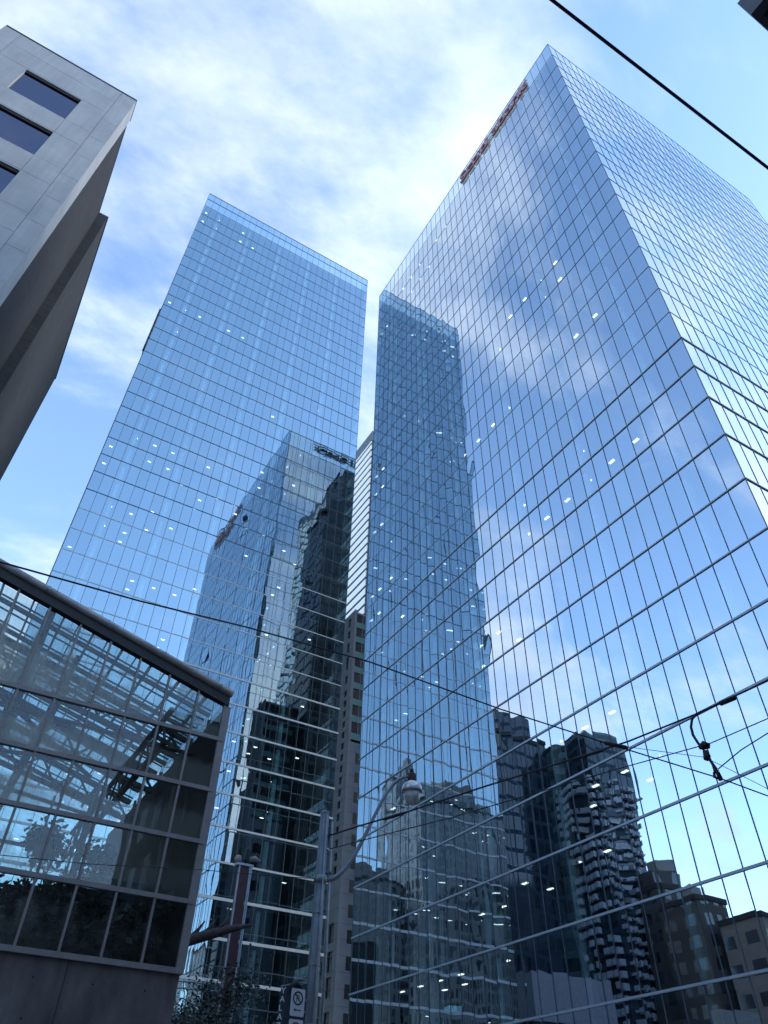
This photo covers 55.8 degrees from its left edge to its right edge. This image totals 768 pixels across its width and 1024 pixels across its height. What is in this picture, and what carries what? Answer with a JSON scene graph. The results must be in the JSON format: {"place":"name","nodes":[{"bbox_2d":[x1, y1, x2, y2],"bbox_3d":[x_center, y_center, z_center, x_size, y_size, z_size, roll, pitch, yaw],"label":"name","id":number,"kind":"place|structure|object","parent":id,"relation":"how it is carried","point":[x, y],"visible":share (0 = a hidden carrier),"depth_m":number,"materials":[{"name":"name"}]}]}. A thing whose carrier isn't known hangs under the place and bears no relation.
{"place":"outdoors","nodes":[
{"label":"outdoors","id":0,"kind":"place"},
{"bbox_2d":[0,561,767,796],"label":"overhead wire","id":1,"kind":"object","parent":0,"point":[30,570],"visible":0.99,"depth_m":14.09,"materials":[{"name":"black metal"}]},
{"bbox_2d":[0,0,767,686],"label":"sky","id":2,"kind":"structure","parent":0,"point":[341,127],"materials":[{"name":"blue"}]},
{"bbox_2d":[549,0,767,169],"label":"power cable","id":3,"kind":"object","parent":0,"point":[644,71],"visible":1,"depth_m":5.42,"materials":[{"name":"black rubber"}]},
{"label":"ground","id":4,"kind":"structure","parent":0,"visible":0},
{"bbox_2d":[0,25,136,479],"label":"granite building","id":5,"kind":"structure","parent":4,"relation":"on","point":[64,122],"depth_m":32.72,"materials":[{"name":"grey stone"}]},
{"bbox_2d":[0,109,49,154],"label":"window","id":6,"kind":"structure","parent":5,"relation":"in","point":[14,130],"depth_m":30.31,"materials":[{"name":"blue glass"}]},
{"bbox_2d":[9,73,78,118],"bbox_3d":[-15.347,-18.743,32.810,2.480,2.260,0.030,23,-47,-21],"label":"window","id":7,"kind":"structure","parent":5,"relation":"in","point":[27,86],"depth_m":32.85,"materials":[{"name":"blue glass"}]},
{"bbox_2d":[0,558,234,1023],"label":"conservatory","id":8,"kind":"object","parent":4,"relation":"on","point":[165,821],"visible":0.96,"depth_m":20.32,"materials":[{"name":"metal"}]},
{"bbox_2d":[0,872,78,948],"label":"conservatory plant","id":9,"kind":"object","parent":8,"relation":"in","point":[11,928],"visible":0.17,"depth_m":18.08,"materials":[{"name":"green plant"}]},
{"bbox_2d":[0,813,118,953],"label":"conservatory plant","id":10,"kind":"object","parent":8,"relation":"in","point":[35,841],"visible":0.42,"depth_m":19.59,"materials":[{"name":"green plant"}]},
{"bbox_2d":[2,880,124,954],"bbox_3d":[-8.296,12.325,16.709,3.266,7.541,2.704,-6,-43,7],"label":"conservatory plant","id":11,"kind":"object","parent":8,"relation":"in","point":[90,930],"visible":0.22,"depth_m":18.21,"materials":[{"name":"green plant"}]},
{"bbox_2d":[103,885,175,964],"bbox_3d":[-6.818,12.719,16.941,3.056,7.332,2.443,-7,-43,9],"label":"conservatory plant","id":12,"kind":"object","parent":8,"relation":"in","point":[128,936],"visible":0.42,"depth_m":18.37,"materials":[{"name":"green plant"}]},
{"bbox_2d":[0,193,367,1023],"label":"glass tower","id":13,"kind":"structure","parent":4,"relation":"on","point":[222,481],"depth_m":127.34,"materials":[{"name":"glass"}]},
{"bbox_2d":[171,943,277,1023],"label":"tree","id":14,"kind":"object","parent":4,"relation":"on","point":[194,1017],"visible":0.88,"depth_m":32.61,"materials":[{"name":"green plant"}]},
{"bbox_2d":[215,847,260,1023],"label":"red column","id":15,"kind":"structure","parent":4,"relation":"on","point":[237,912],"depth_m":39.73,"materials":[{"name":"metal"}]},
{"bbox_2d":[189,917,251,945],"bbox_3d":[-8.673,20.259,34.459,4.594,2.039,0.540,11,-44,-10],"label":"steel limb","id":16,"kind":"object","parent":15,"relation":"attached to","point":[207,934],"visible":0.67,"depth_m":34.62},
{"bbox_2d":[319,609,365,1023],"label":"stone tower","id":17,"kind":"structure","parent":4,"relation":"on","point":[337,986],"depth_m":127.82,"materials":[{"name":"grey stone"}]},
{"bbox_2d":[346,431,373,617],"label":"striped tower","id":18,"kind":"structure","parent":4,"relation":"on","point":[357,578],"depth_m":346.59,"materials":[{"name":"white glass"}]},
{"bbox_2d":[348,44,767,1023],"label":"glass tower","id":19,"kind":"structure","parent":4,"relation":"on","point":[568,516],"depth_m":69.40,"materials":[{"name":"glass"}]},
{"bbox_2d":[439,964,450,1023],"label":"window pane","id":20,"kind":"structure","parent":19,"relation":"in","point":[444,990],"depth_m":61.22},
{"bbox_2d":[449,961,461,1023],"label":"window pane","id":21,"kind":"structure","parent":19,"relation":"in","point":[455,986],"depth_m":60.15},
{"bbox_2d":[460,957,473,1023],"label":"window pane","id":22,"kind":"structure","parent":19,"relation":"in","point":[465,965],"depth_m":59.08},
{"bbox_2d":[471,954,486,1023],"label":"window pane","id":23,"kind":"structure","parent":19,"relation":"in","point":[477,961],"depth_m":57.99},
{"bbox_2d":[479,882,493,950],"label":"window pane","id":24,"kind":"structure","parent":19,"relation":"in","point":[484,890],"depth_m":60.33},
{"bbox_2d":[483,950,499,1023],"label":"window pane","id":25,"kind":"structure","parent":19,"relation":"in","point":[488,957],"depth_m":56.91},
{"bbox_2d":[460,80,527,183],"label":"rooftop sign","id":26,"kind":"object","parent":19,"relation":"attached to","point":[500,121],"visible":1,"depth_m":134.17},
{"bbox_2d":[490,877,505,946],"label":"window pane","id":27,"kind":"structure","parent":19,"relation":"in","point":[495,885],"depth_m":59.31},
{"bbox_2d":[495,946,512,1022],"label":"window pane","id":28,"kind":"structure","parent":19,"relation":"in","point":[504,993],"depth_m":55.86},
{"bbox_2d":[502,872,518,942],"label":"window pane","id":29,"kind":"structure","parent":19,"relation":"in","point":[512,931],"depth_m":58.27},
{"bbox_2d":[508,942,526,1020],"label":"window pane","id":30,"kind":"structure","parent":19,"relation":"in","point":[514,953],"depth_m":54.84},
{"bbox_2d":[514,867,532,938],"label":"window pane","id":31,"kind":"structure","parent":19,"relation":"in","point":[522,898],"depth_m":57.26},
{"bbox_2d":[520,800,537,863],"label":"window pane","id":32,"kind":"structure","parent":19,"relation":"in","point":[530,848],"depth_m":59.63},
{"bbox_2d":[521,938,540,1017],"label":"window pane","id":33,"kind":"structure","parent":19,"relation":"in","point":[527,946],"depth_m":53.82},
{"bbox_2d":[526,862,546,934],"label":"window pane","id":34,"kind":"structure","parent":19,"relation":"in","point":[533,873],"depth_m":56.23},
{"bbox_2d":[532,793,550,857],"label":"window pane","id":35,"kind":"structure","parent":19,"relation":"in","point":[538,803],"depth_m":58.62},
{"bbox_2d":[534,933,555,1014],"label":"window pane","id":36,"kind":"structure","parent":19,"relation":"in","point":[546,989],"depth_m":52.80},
{"bbox_2d":[539,856,560,929],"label":"window pane","id":37,"kind":"structure","parent":19,"relation":"in","point":[546,865],"depth_m":55.23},
{"bbox_2d":[544,787,564,852],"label":"window pane","id":38,"kind":"structure","parent":19,"relation":"in","point":[551,796],"depth_m":57.58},
{"bbox_2d":[549,723,568,782],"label":"window pane","id":39,"kind":"structure","parent":19,"relation":"in","point":[556,735],"depth_m":59.95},
{"bbox_2d":[548,929,571,1011],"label":"window pane","id":40,"kind":"structure","parent":19,"relation":"in","point":[560,978],"depth_m":51.78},
{"bbox_2d":[553,850,575,924],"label":"window pane","id":41,"kind":"structure","parent":19,"relation":"in","point":[565,899],"depth_m":54.20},
{"bbox_2d":[557,780,578,846],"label":"window pane","id":42,"kind":"structure","parent":19,"relation":"in","point":[569,822],"depth_m":56.54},
{"bbox_2d":[562,715,582,776],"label":"window pane","id":43,"kind":"structure","parent":19,"relation":"in","point":[571,739],"depth_m":58.92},
{"bbox_2d":[562,924,587,1007],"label":"window pane","id":44,"kind":"structure","parent":19,"relation":"in","point":[577,988],"depth_m":50.75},
{"bbox_2d":[567,844,590,920],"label":"window pane","id":45,"kind":"structure","parent":19,"relation":"in","point":[576,868],"depth_m":53.18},
{"bbox_2d":[571,773,593,840],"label":"window pane","id":46,"kind":"structure","parent":19,"relation":"in","point":[583,814],"depth_m":55.53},
{"bbox_2d":[574,707,597,769],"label":"window pane","id":47,"kind":"structure","parent":19,"relation":"in","point":[583,725],"depth_m":57.95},
{"bbox_2d":[578,646,599,703],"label":"window pane","id":48,"kind":"structure","parent":19,"relation":"in","point":[592,692],"depth_m":60.20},
{"bbox_2d":[577,919,604,1004],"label":"window pane","id":49,"kind":"structure","parent":19,"relation":"in","point":[592,974],"depth_m":49.73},
{"bbox_2d":[581,838,606,915],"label":"window pane","id":50,"kind":"structure","parent":19,"relation":"in","point":[593,876],"depth_m":52.16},
{"bbox_2d":[585,766,609,834],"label":"window pane","id":51,"kind":"structure","parent":19,"relation":"in","point":[594,786],"depth_m":54.50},
{"bbox_2d":[588,699,611,761],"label":"window pane","id":52,"kind":"structure","parent":19,"relation":"in","point":[598,723],"depth_m":57.01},
{"bbox_2d":[591,637,614,695],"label":"window pane","id":53,"kind":"structure","parent":19,"relation":"in","point":[603,670],"depth_m":59.18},
{"bbox_2d":[593,914,621,1001],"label":"window pane","id":54,"kind":"structure","parent":19,"relation":"in","point":[607,959],"depth_m":48.71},
{"bbox_2d":[596,832,623,910],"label":"window pane","id":55,"kind":"structure","parent":19,"relation":"in","point":[612,886],"depth_m":51.14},
{"bbox_2d":[599,758,625,827],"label":"window pane","id":56,"kind":"structure","parent":19,"relation":"in","point":[615,810],"depth_m":53.49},
{"bbox_2d":[602,691,626,754],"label":"window pane","id":57,"kind":"structure","parent":19,"relation":"in","point":[613,718],"depth_m":55.97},
{"bbox_2d":[605,628,629,686],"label":"window pane","id":58,"kind":"structure","parent":19,"relation":"in","point":[613,643],"depth_m":58.16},
{"bbox_2d":[607,570,630,624],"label":"window pane","id":59,"kind":"structure","parent":19,"relation":"in","point":[621,609],"depth_m":60.46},
{"bbox_2d":[609,909,640,997],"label":"window pane","id":60,"kind":"structure","parent":19,"relation":"in","point":[618,919],"depth_m":47.69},
{"bbox_2d":[611,825,641,904],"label":"window pane","id":61,"kind":"structure","parent":19,"relation":"in","point":[624,856],"depth_m":50.12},
{"bbox_2d":[614,751,642,820],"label":"window pane","id":62,"kind":"structure","parent":19,"relation":"in","point":[631,802],"depth_m":52.45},
{"bbox_2d":[616,682,643,746],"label":"window pane","id":63,"kind":"structure","parent":19,"relation":"in","point":[630,717],"depth_m":54.86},
{"bbox_2d":[618,619,644,678],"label":"window pane","id":64,"kind":"structure","parent":19,"relation":"in","point":[630,644],"depth_m":57.13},
{"bbox_2d":[620,561,645,615],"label":"window pane","id":65,"kind":"structure","parent":19,"relation":"in","point":[634,593],"depth_m":59.44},
{"bbox_2d":[626,903,659,993],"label":"window pane","id":66,"kind":"structure","parent":19,"relation":"in","point":[644,958],"depth_m":46.68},
{"bbox_2d":[628,818,659,899],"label":"window pane","id":67,"kind":"structure","parent":19,"relation":"in","point":[645,868],"depth_m":49.10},
{"bbox_2d":[630,742,659,813],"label":"window pane","id":68,"kind":"structure","parent":19,"relation":"in","point":[643,773],"depth_m":51.39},
{"bbox_2d":[631,673,660,738],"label":"window pane","id":69,"kind":"structure","parent":19,"relation":"in","point":[642,693],"depth_m":53.84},
{"bbox_2d":[633,609,660,668],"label":"window pane","id":70,"kind":"structure","parent":19,"relation":"in","point":[648,646],"depth_m":56.11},
{"bbox_2d":[634,550,660,605],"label":"window pane","id":71,"kind":"structure","parent":19,"relation":"in","point":[644,567],"depth_m":58.43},
{"bbox_2d":[644,810,678,893],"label":"window pane","id":72,"kind":"structure","parent":19,"relation":"in","point":[663,861],"depth_m":48.08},
{"bbox_2d":[645,734,677,806],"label":"window pane","id":73,"kind":"structure","parent":19,"relation":"in","point":[664,782],"depth_m":50.38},
{"bbox_2d":[644,897,679,989],"bbox_3d":[17.466,27.123,45.725,0.004,5.050,1.603,23,-47,-21],"label":"window pane","id":74,"kind":"structure","parent":19,"relation":"in","point":[658,929],"depth_m":45.65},
{"bbox_2d":[647,663,677,729],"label":"window pane","id":75,"kind":"structure","parent":19,"relation":"in","point":[663,702],"depth_m":52.81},
{"bbox_2d":[648,539,676,595],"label":"window pane","id":76,"kind":"structure","parent":19,"relation":"in","point":[659,557],"depth_m":57.41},
{"bbox_2d":[648,599,677,659],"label":"window pane","id":77,"kind":"structure","parent":19,"relation":"in","point":[665,640],"depth_m":55.09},
{"bbox_2d":[649,484,676,535],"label":"window pane","id":78,"kind":"structure","parent":19,"relation":"in","point":[663,512],"depth_m":59.75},
{"bbox_2d":[663,472,692,524],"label":"window pane","id":79,"kind":"structure","parent":19,"relation":"in","point":[677,497],"depth_m":58.72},
{"bbox_2d":[663,528,693,584],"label":"window pane","id":80,"kind":"structure","parent":19,"relation":"in","point":[681,566],"depth_m":56.38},
{"bbox_2d":[663,588,694,649],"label":"window pane","id":81,"kind":"structure","parent":19,"relation":"in","point":[677,615],"depth_m":54.07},
{"bbox_2d":[662,725,696,798],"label":"window pane","id":82,"kind":"structure","parent":19,"relation":"in","point":[683,777],"depth_m":49.40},
{"bbox_2d":[663,654,695,719],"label":"window pane","id":83,"kind":"structure","parent":19,"relation":"in","point":[683,703],"depth_m":51.77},
{"bbox_2d":[662,803,698,887],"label":"window pane","id":84,"kind":"structure","parent":19,"relation":"in","point":[686,871],"depth_m":47.05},
{"bbox_2d":[662,891,701,985],"bbox_3d":[18.291,26.200,44.707,0.002,5.050,1.603,23,-47,-21],"label":"window pane","id":85,"kind":"structure","parent":19,"relation":"in","point":[685,957],"depth_m":44.63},
{"bbox_2d":[678,460,708,512],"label":"window pane","id":86,"kind":"structure","parent":19,"relation":"in","point":[697,497],"depth_m":57.71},
{"bbox_2d":[679,516,710,573],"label":"window pane","id":87,"kind":"structure","parent":19,"relation":"in","point":[693,542],"depth_m":55.37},
{"bbox_2d":[679,577,712,639],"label":"window pane","id":88,"kind":"structure","parent":19,"relation":"in","point":[700,623],"depth_m":53.06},
{"bbox_2d":[682,985,710,1023],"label":"window pane","id":89,"kind":"structure","parent":19,"relation":"in","point":[695,1000],"depth_m":42.32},
{"bbox_2d":[679,643,714,711],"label":"window pane","id":90,"kind":"structure","parent":19,"relation":"in","point":[697,680],"depth_m":50.73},
{"bbox_2d":[680,716,716,790],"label":"window pane","id":91,"kind":"structure","parent":19,"relation":"in","point":[703,781],"depth_m":48.44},
{"bbox_2d":[680,795,719,880],"bbox_3d":[20.030,20.650,46.102,0.006,5.050,1.603,23,-47,-21],"label":"window pane","id":92,"kind":"structure","parent":19,"relation":"in","point":[704,856],"depth_m":46.03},
{"bbox_2d":[681,885,723,980],"bbox_3d":[19.113,25.276,43.688,0.005,5.050,1.603,23,-47,-22],"label":"window pane","id":93,"kind":"structure","parent":19,"relation":"in","point":[700,927],"depth_m":43.61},
{"bbox_2d":[694,398,723,444],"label":"window pane","id":94,"kind":"structure","parent":19,"relation":"in","point":[711,428],"depth_m":58.93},
{"bbox_2d":[693,448,725,501],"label":"window pane","id":95,"kind":"structure","parent":19,"relation":"in","point":[709,474],"depth_m":56.67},
{"bbox_2d":[695,505,728,562],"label":"window pane","id":96,"kind":"structure","parent":19,"relation":"in","point":[715,544],"depth_m":54.35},
{"bbox_2d":[695,566,730,628],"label":"window pane","id":97,"kind":"structure","parent":19,"relation":"in","point":[714,601],"depth_m":52.04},
{"bbox_2d":[697,633,733,701],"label":"window pane","id":98,"kind":"structure","parent":19,"relation":"in","point":[713,662],"depth_m":49.71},
{"bbox_2d":[698,706,737,782],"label":"window pane","id":99,"kind":"structure","parent":19,"relation":"in","point":[710,722],"depth_m":47.49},
{"bbox_2d":[704,981,735,1023],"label":"window pane","id":100,"kind":"structure","parent":19,"relation":"in","point":[719,1004],"depth_m":41.24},
{"bbox_2d":[699,787,741,874],"bbox_3d":[20.854,19.726,45.084,0.002,5.050,1.603,23,-47,-21],"label":"window pane","id":101,"kind":"structure","parent":19,"relation":"in","point":[723,842],"depth_m":45.01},
{"bbox_2d":[701,878,746,976],"bbox_3d":[19.936,24.352,42.669,0.002,5.050,1.603,23,-47,-21],"label":"window pane","id":102,"kind":"structure","parent":19,"relation":"in","point":[732,961],"depth_m":42.58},
{"bbox_2d":[709,435,743,488],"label":"window pane","id":103,"kind":"structure","parent":19,"relation":"in","point":[730,471],"depth_m":55.66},
{"bbox_2d":[711,492,746,550],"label":"window pane","id":104,"kind":"structure","parent":19,"relation":"in","point":[734,535],"depth_m":53.32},
{"bbox_2d":[713,554,750,618],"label":"window pane","id":105,"kind":"structure","parent":19,"relation":"in","point":[733,591],"depth_m":51.01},
{"bbox_2d":[715,622,754,692],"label":"window pane","id":106,"kind":"structure","parent":19,"relation":"in","point":[735,660],"depth_m":48.68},
{"bbox_2d":[717,699,758,773],"bbox_3d":[22.593,14.231,46.428,0.003,4.900,1.603,23,-47,-21],"label":"window pane","id":107,"kind":"structure","parent":19,"relation":"in","point":[732,720],"depth_m":46.32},
{"bbox_2d":[719,778,764,867],"bbox_3d":[21.675,18.802,44.064,0.005,5.050,1.603,23,-47,-22],"label":"window pane","id":108,"kind":"structure","parent":19,"relation":"in","point":[746,839],"depth_m":43.97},
{"bbox_2d":[726,976,760,1023],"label":"window pane","id":109,"kind":"structure","parent":19,"relation":"in","point":[740,990],"depth_m":40.16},
{"bbox_2d":[722,871,767,971],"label":"window pane","id":110,"kind":"structure","parent":19,"relation":"in","point":[752,943],"depth_m":41.57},
{"bbox_2d":[728,479,765,538],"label":"window pane","id":111,"kind":"structure","parent":19,"relation":"in","point":[751,519],"depth_m":52.30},
{"bbox_2d":[731,542,767,606],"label":"window pane","id":112,"kind":"structure","parent":19,"relation":"in","point":[752,579],"depth_m":50.00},
{"bbox_2d":[733,611,767,681],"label":"window pane","id":113,"kind":"structure","parent":19,"relation":"in","point":[749,633],"depth_m":47.78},
{"bbox_2d":[737,687,767,764],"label":"window pane","id":114,"kind":"structure","parent":19,"relation":"in","point":[751,705],"depth_m":45.65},
{"bbox_2d":[740,769,767,859],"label":"window pane","id":115,"kind":"structure","parent":19,"relation":"in","point":[758,803],"depth_m":43.54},
{"bbox_2d":[744,864,767,948],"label":"window pane","id":116,"kind":"structure","parent":19,"relation":"in","point":[757,877],"depth_m":41.52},
{"bbox_2d":[749,529,767,583],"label":"window pane","id":117,"kind":"structure","parent":19,"relation":"in","point":[759,544],"depth_m":49.95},
{"bbox_2d":[750,972,767,1023],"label":"window pane","id":118,"kind":"structure","parent":19,"relation":"in","point":[759,982],"depth_m":39.49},
{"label":"pavement","id":119,"kind":"structure","parent":0,"visible":0},
{"bbox_2d":[304,768,422,1023],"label":"street lamp","id":120,"kind":"object","parent":119,"relation":"on","point":[411,791],"visible":1,"depth_m":16.48,"materials":[{"name":"metal"}]},
{"bbox_2d":[276,979,306,1023],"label":"pole banner","id":121,"kind":"object","parent":120,"relation":"attached to","point":[284,1016],"visible":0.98,"depth_m":14.84,"materials":[{"name":"fabric"}]},
{"bbox_2d":[327,718,767,849],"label":"overhead wire","id":122,"kind":"object","parent":120,"relation":"attached to","point":[549,788],"visible":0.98,"depth_m":16.08,"materials":[{"name":"black metal"}]},
{"bbox_2d":[328,680,767,836],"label":"overhead wire","id":123,"kind":"object","parent":120,"relation":"attached to","point":[714,705],"visible":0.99,"depth_m":16.12,"materials":[{"name":"black metal"}]},
{"bbox_3d":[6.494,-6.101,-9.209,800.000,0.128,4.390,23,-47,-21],"label":"pavement","id":124,"kind":"structure","parent":0,"visible":0},
{"bbox_2d":[737,0,767,30],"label":"cornice building","id":125,"kind":"structure","parent":124,"relation":"on","point":[757,10],"depth_m":16.25,"materials":[{"name":"grey concrete"}]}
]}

